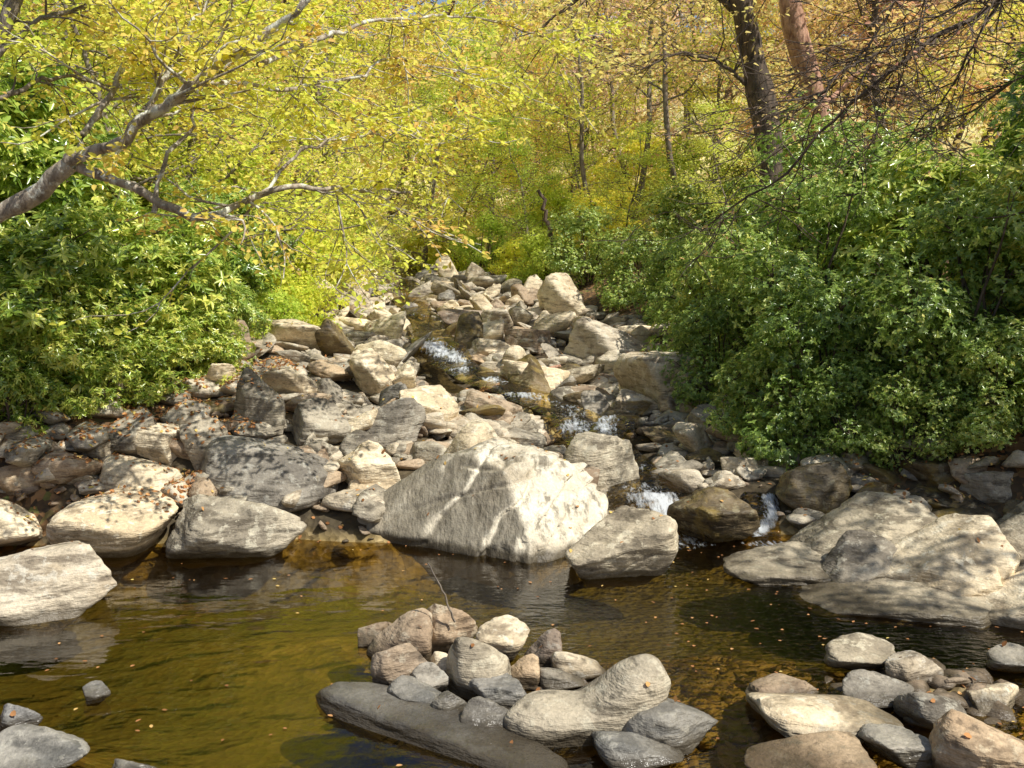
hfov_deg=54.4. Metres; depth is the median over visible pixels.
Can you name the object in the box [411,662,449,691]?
boulder
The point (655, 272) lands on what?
laurel bush
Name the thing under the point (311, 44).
maple tree
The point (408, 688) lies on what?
boulder
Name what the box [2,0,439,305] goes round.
beech tree
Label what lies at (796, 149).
laurel bush
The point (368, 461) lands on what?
boulder
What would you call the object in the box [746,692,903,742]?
boulder
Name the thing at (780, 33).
maple tree
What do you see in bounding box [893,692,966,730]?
boulder
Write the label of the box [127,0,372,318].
beech tree
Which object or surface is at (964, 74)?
maple tree
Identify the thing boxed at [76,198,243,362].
rhododendron bush
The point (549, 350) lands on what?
boulder
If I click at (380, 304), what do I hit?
boulder
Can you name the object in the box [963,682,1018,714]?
boulder
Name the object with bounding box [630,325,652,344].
boulder
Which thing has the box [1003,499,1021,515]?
boulder
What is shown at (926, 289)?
laurel bush
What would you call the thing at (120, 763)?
boulder
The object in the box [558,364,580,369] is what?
boulder
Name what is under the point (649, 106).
maple tree
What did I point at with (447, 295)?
boulder
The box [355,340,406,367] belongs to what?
boulder
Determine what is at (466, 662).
boulder
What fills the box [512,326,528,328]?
boulder
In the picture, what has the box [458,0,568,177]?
beech tree
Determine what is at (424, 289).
boulder
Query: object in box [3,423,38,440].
boulder
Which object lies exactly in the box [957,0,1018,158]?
maple tree
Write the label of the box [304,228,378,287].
laurel bush
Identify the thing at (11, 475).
boulder
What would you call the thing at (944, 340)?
laurel bush
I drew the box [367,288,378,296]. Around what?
boulder
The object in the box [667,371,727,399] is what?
boulder
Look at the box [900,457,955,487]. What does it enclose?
boulder
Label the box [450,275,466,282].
boulder
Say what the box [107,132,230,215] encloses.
rhododendron bush
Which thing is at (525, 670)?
boulder
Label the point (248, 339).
boulder
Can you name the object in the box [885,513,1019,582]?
boulder
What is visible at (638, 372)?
boulder
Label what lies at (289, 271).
laurel bush
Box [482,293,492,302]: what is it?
boulder
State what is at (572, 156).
beech tree
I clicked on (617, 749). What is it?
boulder
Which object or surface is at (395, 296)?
boulder
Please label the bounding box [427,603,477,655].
boulder
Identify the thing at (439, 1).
sky
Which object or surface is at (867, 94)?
maple tree
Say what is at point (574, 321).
boulder
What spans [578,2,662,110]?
maple tree
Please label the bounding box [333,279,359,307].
boulder
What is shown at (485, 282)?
boulder
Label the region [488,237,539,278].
laurel bush
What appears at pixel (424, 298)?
boulder
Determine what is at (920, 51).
beech tree
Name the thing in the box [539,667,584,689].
boulder
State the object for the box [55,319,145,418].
rhododendron bush
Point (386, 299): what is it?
boulder
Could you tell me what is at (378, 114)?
maple tree
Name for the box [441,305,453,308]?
boulder
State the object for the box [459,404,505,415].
boulder
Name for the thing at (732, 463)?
boulder
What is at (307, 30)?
maple tree
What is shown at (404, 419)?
boulder
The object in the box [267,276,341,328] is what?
laurel bush
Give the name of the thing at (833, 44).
maple tree
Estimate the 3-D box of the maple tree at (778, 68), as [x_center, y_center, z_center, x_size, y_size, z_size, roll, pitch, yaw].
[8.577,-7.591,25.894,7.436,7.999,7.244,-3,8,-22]
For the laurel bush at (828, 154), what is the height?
4.191 m
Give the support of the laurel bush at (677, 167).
on the ground
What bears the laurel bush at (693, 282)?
on the ground
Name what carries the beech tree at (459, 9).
on the ground
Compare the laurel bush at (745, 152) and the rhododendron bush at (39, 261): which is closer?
the rhododendron bush at (39, 261)
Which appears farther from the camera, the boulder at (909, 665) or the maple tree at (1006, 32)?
the maple tree at (1006, 32)
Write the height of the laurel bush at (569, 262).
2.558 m
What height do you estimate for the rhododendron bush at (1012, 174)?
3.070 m
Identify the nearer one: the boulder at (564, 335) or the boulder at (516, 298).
the boulder at (564, 335)
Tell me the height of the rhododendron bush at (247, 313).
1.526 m
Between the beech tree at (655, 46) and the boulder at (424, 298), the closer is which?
the boulder at (424, 298)
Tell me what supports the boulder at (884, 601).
in the pool water at (729, 550)
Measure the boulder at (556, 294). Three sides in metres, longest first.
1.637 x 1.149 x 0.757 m
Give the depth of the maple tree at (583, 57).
51.29 m
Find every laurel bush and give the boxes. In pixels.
[221,137,303,216]
[249,288,271,339]
[259,282,310,325]
[264,227,345,321]
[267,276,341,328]
[270,208,373,305]
[274,191,338,269]
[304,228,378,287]
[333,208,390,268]
[391,227,440,273]
[427,224,473,270]
[447,208,515,271]
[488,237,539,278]
[506,181,585,246]
[506,227,567,282]
[516,180,574,230]
[538,202,641,287]
[552,186,654,262]
[592,228,673,311]
[625,173,727,252]
[631,227,709,325]
[639,222,794,360]
[645,132,742,232]
[646,231,736,342]
[659,283,766,410]
[685,91,947,301]
[687,151,905,382]
[700,339,819,447]
[707,109,866,233]
[713,140,799,214]
[726,266,927,471]
[757,390,851,468]
[780,350,911,474]
[791,145,968,274]
[824,298,1007,448]
[828,177,1023,407]
[837,369,976,472]
[924,314,1023,453]
[964,66,1023,205]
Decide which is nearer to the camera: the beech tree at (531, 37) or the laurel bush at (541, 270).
the laurel bush at (541, 270)
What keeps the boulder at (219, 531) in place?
on the ground
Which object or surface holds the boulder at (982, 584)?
in the pool water at (729, 550)
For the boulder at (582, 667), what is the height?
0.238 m
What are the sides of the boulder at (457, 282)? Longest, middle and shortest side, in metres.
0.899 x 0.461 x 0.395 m
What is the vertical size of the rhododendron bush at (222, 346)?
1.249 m
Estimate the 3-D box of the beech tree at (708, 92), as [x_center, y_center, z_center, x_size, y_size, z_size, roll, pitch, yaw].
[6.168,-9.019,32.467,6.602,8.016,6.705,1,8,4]
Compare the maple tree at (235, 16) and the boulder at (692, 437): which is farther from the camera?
the maple tree at (235, 16)
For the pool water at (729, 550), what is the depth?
10.30 m
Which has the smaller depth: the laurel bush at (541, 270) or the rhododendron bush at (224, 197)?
the rhododendron bush at (224, 197)
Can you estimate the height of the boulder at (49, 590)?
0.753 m
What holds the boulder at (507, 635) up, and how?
in the pool water at (729, 550)
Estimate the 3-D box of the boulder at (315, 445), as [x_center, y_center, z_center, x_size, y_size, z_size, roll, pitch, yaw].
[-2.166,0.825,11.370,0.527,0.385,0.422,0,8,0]
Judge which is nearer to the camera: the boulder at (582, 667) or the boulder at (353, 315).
the boulder at (582, 667)
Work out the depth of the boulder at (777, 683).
6.68 m
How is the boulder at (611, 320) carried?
on the ground
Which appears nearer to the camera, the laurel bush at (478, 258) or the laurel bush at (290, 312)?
the laurel bush at (290, 312)
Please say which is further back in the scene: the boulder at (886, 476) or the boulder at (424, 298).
the boulder at (424, 298)
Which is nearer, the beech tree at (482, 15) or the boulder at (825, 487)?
the boulder at (825, 487)
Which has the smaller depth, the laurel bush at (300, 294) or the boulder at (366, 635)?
the boulder at (366, 635)
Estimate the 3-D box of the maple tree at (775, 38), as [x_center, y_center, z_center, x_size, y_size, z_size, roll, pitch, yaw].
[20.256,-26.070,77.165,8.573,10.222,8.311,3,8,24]
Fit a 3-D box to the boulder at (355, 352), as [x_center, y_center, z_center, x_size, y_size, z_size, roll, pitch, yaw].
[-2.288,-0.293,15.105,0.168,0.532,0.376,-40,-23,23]
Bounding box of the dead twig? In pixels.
[428,563,455,622]
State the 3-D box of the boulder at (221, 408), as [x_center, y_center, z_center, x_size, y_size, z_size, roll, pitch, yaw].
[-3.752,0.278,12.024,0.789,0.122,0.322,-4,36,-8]
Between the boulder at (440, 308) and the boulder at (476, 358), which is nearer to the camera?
the boulder at (476, 358)
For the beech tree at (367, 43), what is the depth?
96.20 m
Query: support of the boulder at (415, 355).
on the ground
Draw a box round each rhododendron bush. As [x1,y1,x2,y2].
[0,51,140,261]
[0,85,32,274]
[0,198,150,413]
[0,271,37,409]
[0,279,123,421]
[0,336,70,437]
[2,43,146,240]
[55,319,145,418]
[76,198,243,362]
[98,294,206,407]
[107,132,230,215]
[137,198,278,327]
[148,175,301,277]
[173,304,255,384]
[183,269,272,362]
[205,149,291,234]
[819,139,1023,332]
[974,45,1023,215]
[976,135,1023,325]
[995,337,1023,413]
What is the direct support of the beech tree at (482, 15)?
on the ground
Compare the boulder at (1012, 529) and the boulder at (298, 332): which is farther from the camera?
the boulder at (298, 332)
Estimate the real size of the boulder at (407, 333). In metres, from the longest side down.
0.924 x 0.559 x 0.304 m
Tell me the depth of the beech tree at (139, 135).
36.43 m
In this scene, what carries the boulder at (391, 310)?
on the ground
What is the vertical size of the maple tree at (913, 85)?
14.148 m
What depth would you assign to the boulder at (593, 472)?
11.25 m
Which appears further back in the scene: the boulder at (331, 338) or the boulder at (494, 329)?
the boulder at (494, 329)
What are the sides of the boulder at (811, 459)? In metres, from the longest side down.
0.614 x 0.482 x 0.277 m
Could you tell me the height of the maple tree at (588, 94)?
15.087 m
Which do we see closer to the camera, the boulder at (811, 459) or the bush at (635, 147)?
the boulder at (811, 459)
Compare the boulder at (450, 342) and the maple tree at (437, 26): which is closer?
the boulder at (450, 342)
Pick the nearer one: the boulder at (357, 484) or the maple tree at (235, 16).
the boulder at (357, 484)
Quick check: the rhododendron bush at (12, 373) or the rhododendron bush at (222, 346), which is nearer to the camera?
the rhododendron bush at (12, 373)
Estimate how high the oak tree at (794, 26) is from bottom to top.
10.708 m
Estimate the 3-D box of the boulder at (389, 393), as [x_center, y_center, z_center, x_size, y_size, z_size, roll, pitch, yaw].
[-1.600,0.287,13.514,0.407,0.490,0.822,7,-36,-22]
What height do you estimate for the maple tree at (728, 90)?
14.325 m
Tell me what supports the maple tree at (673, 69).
on the ground
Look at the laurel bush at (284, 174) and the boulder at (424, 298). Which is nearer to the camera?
the boulder at (424, 298)
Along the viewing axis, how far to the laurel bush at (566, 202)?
37.28 m
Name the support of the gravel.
on the ground
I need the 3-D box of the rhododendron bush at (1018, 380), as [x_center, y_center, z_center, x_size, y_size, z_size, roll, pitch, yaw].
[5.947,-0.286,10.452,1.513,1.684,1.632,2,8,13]
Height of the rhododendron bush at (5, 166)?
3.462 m
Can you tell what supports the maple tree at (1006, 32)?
on the ground
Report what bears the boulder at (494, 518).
on the ground
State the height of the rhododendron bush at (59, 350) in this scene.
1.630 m
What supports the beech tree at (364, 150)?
on the ground
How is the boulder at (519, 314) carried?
on the ground
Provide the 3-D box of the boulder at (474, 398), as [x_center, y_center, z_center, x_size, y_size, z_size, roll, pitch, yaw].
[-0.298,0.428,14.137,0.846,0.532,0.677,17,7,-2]
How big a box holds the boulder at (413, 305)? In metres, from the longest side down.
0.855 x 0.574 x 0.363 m
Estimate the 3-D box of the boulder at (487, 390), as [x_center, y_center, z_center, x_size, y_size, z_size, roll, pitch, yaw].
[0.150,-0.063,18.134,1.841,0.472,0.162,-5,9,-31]
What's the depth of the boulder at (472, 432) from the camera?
11.20 m
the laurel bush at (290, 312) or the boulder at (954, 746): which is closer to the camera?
the boulder at (954, 746)
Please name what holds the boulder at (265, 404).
on the ground
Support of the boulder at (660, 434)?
on the ground
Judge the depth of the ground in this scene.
9.31 m
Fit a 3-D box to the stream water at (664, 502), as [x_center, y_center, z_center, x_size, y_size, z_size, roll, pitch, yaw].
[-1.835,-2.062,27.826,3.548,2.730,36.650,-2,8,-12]
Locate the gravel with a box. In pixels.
[0,359,1023,767]
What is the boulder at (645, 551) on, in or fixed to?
in the pool water at (729, 550)
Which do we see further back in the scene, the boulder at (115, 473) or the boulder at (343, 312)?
the boulder at (343, 312)
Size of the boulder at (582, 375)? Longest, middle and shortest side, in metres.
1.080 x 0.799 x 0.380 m
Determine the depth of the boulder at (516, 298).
26.10 m
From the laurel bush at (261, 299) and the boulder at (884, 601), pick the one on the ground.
the laurel bush at (261, 299)
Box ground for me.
[0,29,1023,767]
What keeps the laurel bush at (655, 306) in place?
on the ground
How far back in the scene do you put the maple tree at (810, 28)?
74.35 m
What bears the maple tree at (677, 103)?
on the ground
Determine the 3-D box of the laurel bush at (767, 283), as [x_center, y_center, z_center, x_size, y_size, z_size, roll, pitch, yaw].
[4.238,-1.543,13.996,2.798,3.279,3.895,7,10,40]
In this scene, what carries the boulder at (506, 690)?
in the pool water at (729, 550)
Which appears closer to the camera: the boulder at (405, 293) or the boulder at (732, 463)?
the boulder at (732, 463)
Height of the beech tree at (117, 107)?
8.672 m
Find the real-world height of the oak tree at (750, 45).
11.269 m
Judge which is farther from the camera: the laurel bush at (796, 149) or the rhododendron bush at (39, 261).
the laurel bush at (796, 149)
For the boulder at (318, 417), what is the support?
on the ground
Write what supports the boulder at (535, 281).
on the ground
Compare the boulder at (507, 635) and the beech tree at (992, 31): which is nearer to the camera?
the boulder at (507, 635)
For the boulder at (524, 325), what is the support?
on the ground
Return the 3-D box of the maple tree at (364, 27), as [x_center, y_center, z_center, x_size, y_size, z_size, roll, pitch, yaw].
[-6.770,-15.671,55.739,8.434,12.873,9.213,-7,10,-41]
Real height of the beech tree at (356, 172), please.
6.429 m
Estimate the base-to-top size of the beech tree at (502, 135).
5.503 m
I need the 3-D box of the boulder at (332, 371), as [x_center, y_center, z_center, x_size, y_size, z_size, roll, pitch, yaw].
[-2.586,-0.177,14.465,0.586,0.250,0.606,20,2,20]
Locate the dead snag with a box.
[537,189,560,255]
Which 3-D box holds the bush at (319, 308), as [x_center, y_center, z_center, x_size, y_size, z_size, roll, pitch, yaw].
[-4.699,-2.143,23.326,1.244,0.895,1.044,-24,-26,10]
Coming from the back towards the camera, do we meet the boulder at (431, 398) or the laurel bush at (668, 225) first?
the laurel bush at (668, 225)
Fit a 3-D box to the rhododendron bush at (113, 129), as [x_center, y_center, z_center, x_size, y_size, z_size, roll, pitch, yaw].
[-7.996,-3.658,16.493,3.808,3.768,3.448,1,8,4]
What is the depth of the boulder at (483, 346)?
20.15 m
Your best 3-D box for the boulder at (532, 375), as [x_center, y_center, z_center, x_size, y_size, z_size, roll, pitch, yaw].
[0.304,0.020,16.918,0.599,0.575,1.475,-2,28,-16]
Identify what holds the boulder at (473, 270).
on the ground
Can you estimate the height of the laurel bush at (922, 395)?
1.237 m
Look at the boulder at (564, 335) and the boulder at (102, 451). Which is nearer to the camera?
the boulder at (102, 451)
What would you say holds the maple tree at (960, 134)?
on the ground
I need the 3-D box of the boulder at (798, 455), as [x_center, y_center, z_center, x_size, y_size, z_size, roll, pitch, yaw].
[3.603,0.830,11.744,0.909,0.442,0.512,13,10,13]
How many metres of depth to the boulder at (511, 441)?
11.53 m
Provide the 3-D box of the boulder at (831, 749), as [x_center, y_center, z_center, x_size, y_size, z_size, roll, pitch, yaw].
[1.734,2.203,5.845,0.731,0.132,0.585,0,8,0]
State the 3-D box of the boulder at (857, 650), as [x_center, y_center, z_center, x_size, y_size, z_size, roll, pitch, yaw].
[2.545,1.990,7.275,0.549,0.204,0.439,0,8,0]
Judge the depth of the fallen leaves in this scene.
10.86 m
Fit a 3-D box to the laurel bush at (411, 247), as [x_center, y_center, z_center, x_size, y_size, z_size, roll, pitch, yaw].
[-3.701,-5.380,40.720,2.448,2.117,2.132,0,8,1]
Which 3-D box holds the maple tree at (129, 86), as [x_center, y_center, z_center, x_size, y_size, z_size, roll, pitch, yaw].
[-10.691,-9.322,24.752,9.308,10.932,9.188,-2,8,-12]
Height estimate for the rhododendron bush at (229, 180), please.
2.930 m
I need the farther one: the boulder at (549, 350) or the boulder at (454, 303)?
the boulder at (454, 303)
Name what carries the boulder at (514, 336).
on the ground
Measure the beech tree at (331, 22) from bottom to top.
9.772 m
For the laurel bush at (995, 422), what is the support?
on the ground
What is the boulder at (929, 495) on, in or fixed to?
on the ground
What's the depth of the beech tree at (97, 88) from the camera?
15.05 m
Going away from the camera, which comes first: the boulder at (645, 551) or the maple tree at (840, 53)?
the boulder at (645, 551)
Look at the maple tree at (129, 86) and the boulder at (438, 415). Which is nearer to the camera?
the boulder at (438, 415)
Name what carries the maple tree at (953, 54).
on the ground
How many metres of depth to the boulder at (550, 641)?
7.19 m
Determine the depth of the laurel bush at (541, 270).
30.10 m
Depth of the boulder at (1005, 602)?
8.07 m
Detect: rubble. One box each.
[0,271,1023,524]
[0,272,987,511]
[3,269,999,529]
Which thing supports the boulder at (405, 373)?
on the ground
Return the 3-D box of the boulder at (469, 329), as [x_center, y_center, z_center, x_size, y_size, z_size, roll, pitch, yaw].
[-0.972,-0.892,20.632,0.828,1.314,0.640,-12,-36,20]
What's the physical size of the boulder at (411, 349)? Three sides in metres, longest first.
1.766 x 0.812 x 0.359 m
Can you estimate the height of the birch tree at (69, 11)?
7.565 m
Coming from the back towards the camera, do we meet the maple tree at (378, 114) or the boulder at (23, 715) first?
the maple tree at (378, 114)
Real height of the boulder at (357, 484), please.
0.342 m
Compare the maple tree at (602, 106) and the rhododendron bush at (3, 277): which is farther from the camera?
the maple tree at (602, 106)
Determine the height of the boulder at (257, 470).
0.922 m
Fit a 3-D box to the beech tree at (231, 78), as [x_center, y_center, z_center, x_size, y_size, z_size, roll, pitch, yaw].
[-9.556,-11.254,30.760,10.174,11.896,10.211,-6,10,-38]
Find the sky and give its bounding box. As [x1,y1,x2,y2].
[27,0,1006,75]
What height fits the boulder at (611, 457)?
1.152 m
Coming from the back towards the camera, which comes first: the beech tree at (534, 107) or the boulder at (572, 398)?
the beech tree at (534, 107)
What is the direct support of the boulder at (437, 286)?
on the ground
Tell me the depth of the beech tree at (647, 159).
29.49 m
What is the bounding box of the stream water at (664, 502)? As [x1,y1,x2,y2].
[394,267,780,541]
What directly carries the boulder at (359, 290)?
on the ground
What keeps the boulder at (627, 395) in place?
on the ground
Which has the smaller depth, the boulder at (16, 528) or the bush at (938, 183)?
the boulder at (16, 528)
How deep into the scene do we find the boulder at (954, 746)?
5.66 m
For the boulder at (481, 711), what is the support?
in the pool water at (729, 550)
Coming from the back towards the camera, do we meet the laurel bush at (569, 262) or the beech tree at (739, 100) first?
the beech tree at (739, 100)
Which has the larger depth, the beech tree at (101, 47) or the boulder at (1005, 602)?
the beech tree at (101, 47)
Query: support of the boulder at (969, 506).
on the ground
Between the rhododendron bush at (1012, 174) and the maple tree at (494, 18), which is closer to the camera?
the rhododendron bush at (1012, 174)
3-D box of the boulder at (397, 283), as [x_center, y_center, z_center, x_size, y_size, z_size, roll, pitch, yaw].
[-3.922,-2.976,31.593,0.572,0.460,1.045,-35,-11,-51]
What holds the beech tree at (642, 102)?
on the ground
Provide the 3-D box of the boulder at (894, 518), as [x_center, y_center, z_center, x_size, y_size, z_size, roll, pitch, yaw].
[3.392,1.524,9.687,1.523,0.703,1.218,-10,9,-4]
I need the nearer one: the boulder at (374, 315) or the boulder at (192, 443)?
the boulder at (192, 443)
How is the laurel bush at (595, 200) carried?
on the ground
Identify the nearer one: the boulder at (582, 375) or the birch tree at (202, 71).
the birch tree at (202, 71)
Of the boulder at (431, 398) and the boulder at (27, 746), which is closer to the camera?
the boulder at (27, 746)
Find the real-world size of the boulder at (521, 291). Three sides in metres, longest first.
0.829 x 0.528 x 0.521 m
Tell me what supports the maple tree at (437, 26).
on the ground
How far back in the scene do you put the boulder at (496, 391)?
17.96 m
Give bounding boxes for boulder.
[0,465,39,495]
[0,498,42,546]
[0,541,116,636]
[0,703,42,731]
[0,724,89,767]
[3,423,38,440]
[46,486,178,566]
[48,442,68,453]
[66,474,98,484]
[75,441,113,460]
[82,680,110,705]
[99,454,183,491]
[112,758,156,767]
[132,423,181,464]
[166,494,306,568]
[179,417,227,470]
[200,435,338,512]
[204,401,233,414]
[206,363,235,382]
[219,318,254,360]
[234,367,285,437]
[261,365,317,393]
[269,319,324,355]
[275,349,310,362]
[291,397,351,445]
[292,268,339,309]
[304,440,338,455]
[306,360,350,381]
[310,353,331,361]
[315,318,354,356]
[315,378,342,403]
[315,681,568,767]
[329,306,349,319]
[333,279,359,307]
[337,440,400,483]
[338,305,367,319]
[339,317,369,330]
[340,430,378,455]
[346,479,394,488]
[348,408,377,432]
[349,266,367,294]
[349,348,394,395]
[350,350,359,359]
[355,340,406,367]
[357,437,607,593]
[357,621,391,648]
[364,311,406,339]
[365,397,425,447]
[366,608,432,661]
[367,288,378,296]
[367,310,413,331]
[370,642,426,685]
[373,301,385,307]
[377,382,406,405]
[379,293,393,303]
[379,398,398,407]
[384,289,403,304]
[385,277,399,287]
[387,675,441,702]
[389,307,396,313]
[392,360,415,388]
[399,385,458,420]
[401,291,409,296]
[401,302,418,317]
[402,329,418,342]
[402,331,431,362]
[403,343,418,357]
[404,280,432,304]
[411,293,437,304]
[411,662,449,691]
[415,265,435,279]
[425,274,441,282]
[426,412,444,420]
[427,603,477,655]
[430,651,447,672]
[431,280,460,297]
[431,691,466,710]
[435,254,458,277]
[436,306,445,311]
[436,309,482,325]
[437,289,454,300]
[440,321,457,336]
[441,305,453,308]
[443,300,458,307]
[443,337,453,345]
[443,418,497,454]
[446,636,510,701]
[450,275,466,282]
[450,311,482,363]
[454,278,470,292]
[458,285,471,300]
[458,299,471,305]
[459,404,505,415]
[460,696,507,726]
[464,389,521,414]
[465,262,484,279]
[467,275,506,288]
[468,354,485,363]
[469,294,494,310]
[470,673,526,709]
[471,338,509,355]
[475,615,529,662]
[479,364,560,392]
[481,308,513,330]
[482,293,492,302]
[483,284,500,297]
[483,319,503,339]
[489,387,503,393]
[491,298,504,308]
[499,360,569,389]
[500,278,521,293]
[501,345,525,363]
[504,329,550,353]
[504,654,670,763]
[505,294,526,305]
[508,306,532,325]
[508,354,550,401]
[508,427,545,447]
[508,439,521,444]
[511,284,536,305]
[511,653,539,691]
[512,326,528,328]
[516,301,525,308]
[517,322,532,328]
[519,394,565,413]
[523,274,542,290]
[524,628,561,667]
[529,288,537,298]
[532,311,575,334]
[534,310,550,325]
[537,272,585,315]
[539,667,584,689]
[540,343,559,357]
[550,652,605,679]
[553,331,570,341]
[556,375,575,387]
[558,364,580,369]
[562,390,588,406]
[564,318,647,364]
[564,431,641,505]
[565,505,678,587]
[567,364,604,384]
[571,316,590,328]
[581,390,609,415]
[584,466,599,483]
[591,731,683,767]
[595,349,620,373]
[601,316,628,324]
[604,312,618,319]
[613,351,714,401]
[615,389,658,413]
[616,325,650,333]
[622,698,717,755]
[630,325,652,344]
[640,424,677,444]
[650,326,668,336]
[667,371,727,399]
[667,486,760,545]
[672,422,712,452]
[685,447,725,466]
[687,404,721,433]
[705,424,741,441]
[720,457,768,479]
[723,541,830,588]
[744,731,876,767]
[745,673,818,693]
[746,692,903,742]
[775,461,852,513]
[784,433,836,465]
[788,491,937,558]
[791,578,991,631]
[800,453,853,475]
[821,529,897,582]
[824,632,895,670]
[842,669,913,709]
[857,481,896,493]
[858,463,897,485]
[858,723,932,767]
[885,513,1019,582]
[885,650,943,686]
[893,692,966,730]
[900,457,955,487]
[909,486,956,508]
[927,566,1002,596]
[929,709,1023,767]
[931,494,1002,520]
[959,471,1013,503]
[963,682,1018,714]
[964,569,1023,642]
[986,642,1023,673]
[995,501,1023,524]
[998,515,1023,572]
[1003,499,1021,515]
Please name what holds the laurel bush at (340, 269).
on the ground
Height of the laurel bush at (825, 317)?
2.559 m
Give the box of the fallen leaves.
[0,280,1023,765]
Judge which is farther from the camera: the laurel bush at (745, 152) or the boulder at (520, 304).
the laurel bush at (745, 152)
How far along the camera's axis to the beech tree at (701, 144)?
23.14 m
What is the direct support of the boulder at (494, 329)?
on the ground
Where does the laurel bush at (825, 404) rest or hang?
on the ground
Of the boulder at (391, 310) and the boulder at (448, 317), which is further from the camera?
the boulder at (391, 310)
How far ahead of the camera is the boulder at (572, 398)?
15.57 m
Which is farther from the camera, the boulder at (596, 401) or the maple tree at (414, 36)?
the maple tree at (414, 36)
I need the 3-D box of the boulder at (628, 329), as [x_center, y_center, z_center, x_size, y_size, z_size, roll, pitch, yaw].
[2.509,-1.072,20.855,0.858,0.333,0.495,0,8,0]
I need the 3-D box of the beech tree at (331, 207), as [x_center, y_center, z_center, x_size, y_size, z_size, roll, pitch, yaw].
[-5.364,-4.155,24.945,4.285,5.875,4.340,0,9,-6]
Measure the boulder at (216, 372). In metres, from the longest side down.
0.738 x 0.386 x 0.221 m
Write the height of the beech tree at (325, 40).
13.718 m
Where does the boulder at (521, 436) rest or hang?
on the ground
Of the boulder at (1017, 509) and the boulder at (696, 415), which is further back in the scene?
the boulder at (696, 415)
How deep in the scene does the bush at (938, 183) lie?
13.36 m
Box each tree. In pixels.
[0,0,221,142]
[0,0,309,209]
[0,0,422,254]
[0,0,632,338]
[0,2,200,197]
[1,0,321,202]
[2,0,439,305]
[8,0,265,151]
[22,0,388,187]
[26,0,261,139]
[29,0,281,133]
[42,0,319,153]
[95,0,275,139]
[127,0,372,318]
[198,0,464,256]
[203,0,448,231]
[229,0,369,194]
[253,102,380,290]
[254,24,413,299]
[256,0,397,150]
[260,2,361,170]
[262,98,426,269]
[264,0,357,162]
[311,35,441,185]
[323,0,483,229]
[329,0,428,198]
[337,0,560,224]
[337,5,391,113]
[343,40,518,240]
[344,23,538,269]
[384,90,551,256]
[386,25,602,235]
[390,1,548,211]
[415,0,532,150]
[417,15,624,211]
[419,0,615,248]
[433,0,583,187]
[438,0,680,224]
[447,78,583,240]
[448,111,582,243]
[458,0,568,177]
[459,0,853,257]
[473,0,554,212]
[484,0,653,202]
[485,39,590,192]
[494,72,652,233]
[505,12,665,200]
[513,2,571,134]
[519,0,674,201]
[521,0,582,156]
[522,0,675,222]
[529,0,658,170]
[529,0,713,190]
[544,0,733,163]
[550,0,734,232]
[564,0,769,225]
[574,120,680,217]
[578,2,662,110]
[578,117,690,259]
[580,0,1023,290]
[586,0,865,201]
[595,0,754,189]
[598,0,795,220]
[600,0,726,166]
[600,0,738,189]
[652,0,974,200]
[652,98,759,248]
[656,2,844,166]
[683,0,961,163]
[708,0,911,179]
[713,0,1023,168]
[724,0,959,165]
[727,1,1012,154]
[736,10,813,102]
[771,0,848,102]
[775,0,941,211]
[778,6,1018,150]
[779,1,877,173]
[784,0,1019,138]
[820,0,920,148]
[820,0,1023,159]
[885,0,981,112]
[913,0,1023,120]
[925,0,1022,160]
[929,2,1008,147]
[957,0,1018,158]
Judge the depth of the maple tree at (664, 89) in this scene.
29.07 m
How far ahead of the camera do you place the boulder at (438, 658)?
6.97 m
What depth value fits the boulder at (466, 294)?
27.51 m
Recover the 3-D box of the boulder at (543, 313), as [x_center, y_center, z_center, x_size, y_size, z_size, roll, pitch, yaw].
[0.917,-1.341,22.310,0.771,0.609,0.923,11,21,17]
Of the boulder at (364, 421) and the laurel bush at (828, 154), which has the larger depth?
the laurel bush at (828, 154)
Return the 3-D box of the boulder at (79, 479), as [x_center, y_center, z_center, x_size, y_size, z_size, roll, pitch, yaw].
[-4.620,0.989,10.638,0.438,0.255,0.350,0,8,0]
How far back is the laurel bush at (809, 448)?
11.60 m
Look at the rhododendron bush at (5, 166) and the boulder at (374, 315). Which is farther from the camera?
the boulder at (374, 315)
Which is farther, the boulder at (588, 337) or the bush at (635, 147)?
the bush at (635, 147)
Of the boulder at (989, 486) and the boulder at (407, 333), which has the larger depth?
the boulder at (407, 333)
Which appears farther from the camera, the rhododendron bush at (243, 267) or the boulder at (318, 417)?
the rhododendron bush at (243, 267)
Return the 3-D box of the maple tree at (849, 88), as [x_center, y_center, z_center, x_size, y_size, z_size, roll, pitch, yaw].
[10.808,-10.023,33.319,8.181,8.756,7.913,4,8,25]
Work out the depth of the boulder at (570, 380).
16.77 m
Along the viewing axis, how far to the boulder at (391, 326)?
20.30 m
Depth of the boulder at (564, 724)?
6.11 m
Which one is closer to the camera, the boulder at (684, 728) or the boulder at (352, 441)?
the boulder at (684, 728)
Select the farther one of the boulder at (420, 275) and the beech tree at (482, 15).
the beech tree at (482, 15)
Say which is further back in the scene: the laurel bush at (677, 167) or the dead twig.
the laurel bush at (677, 167)
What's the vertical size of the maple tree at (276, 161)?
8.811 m
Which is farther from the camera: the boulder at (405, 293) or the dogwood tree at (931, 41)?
the boulder at (405, 293)
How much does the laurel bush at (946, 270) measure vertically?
3.236 m
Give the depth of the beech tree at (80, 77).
20.32 m
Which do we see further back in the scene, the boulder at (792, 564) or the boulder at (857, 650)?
the boulder at (792, 564)
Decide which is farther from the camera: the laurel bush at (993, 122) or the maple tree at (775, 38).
the maple tree at (775, 38)
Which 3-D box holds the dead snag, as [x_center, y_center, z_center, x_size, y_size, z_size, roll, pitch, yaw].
[1.118,-4.692,29.702,0.827,2.219,0.295,3,8,24]
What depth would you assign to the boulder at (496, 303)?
25.64 m
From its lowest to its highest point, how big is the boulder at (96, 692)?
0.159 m
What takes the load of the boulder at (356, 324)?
on the ground

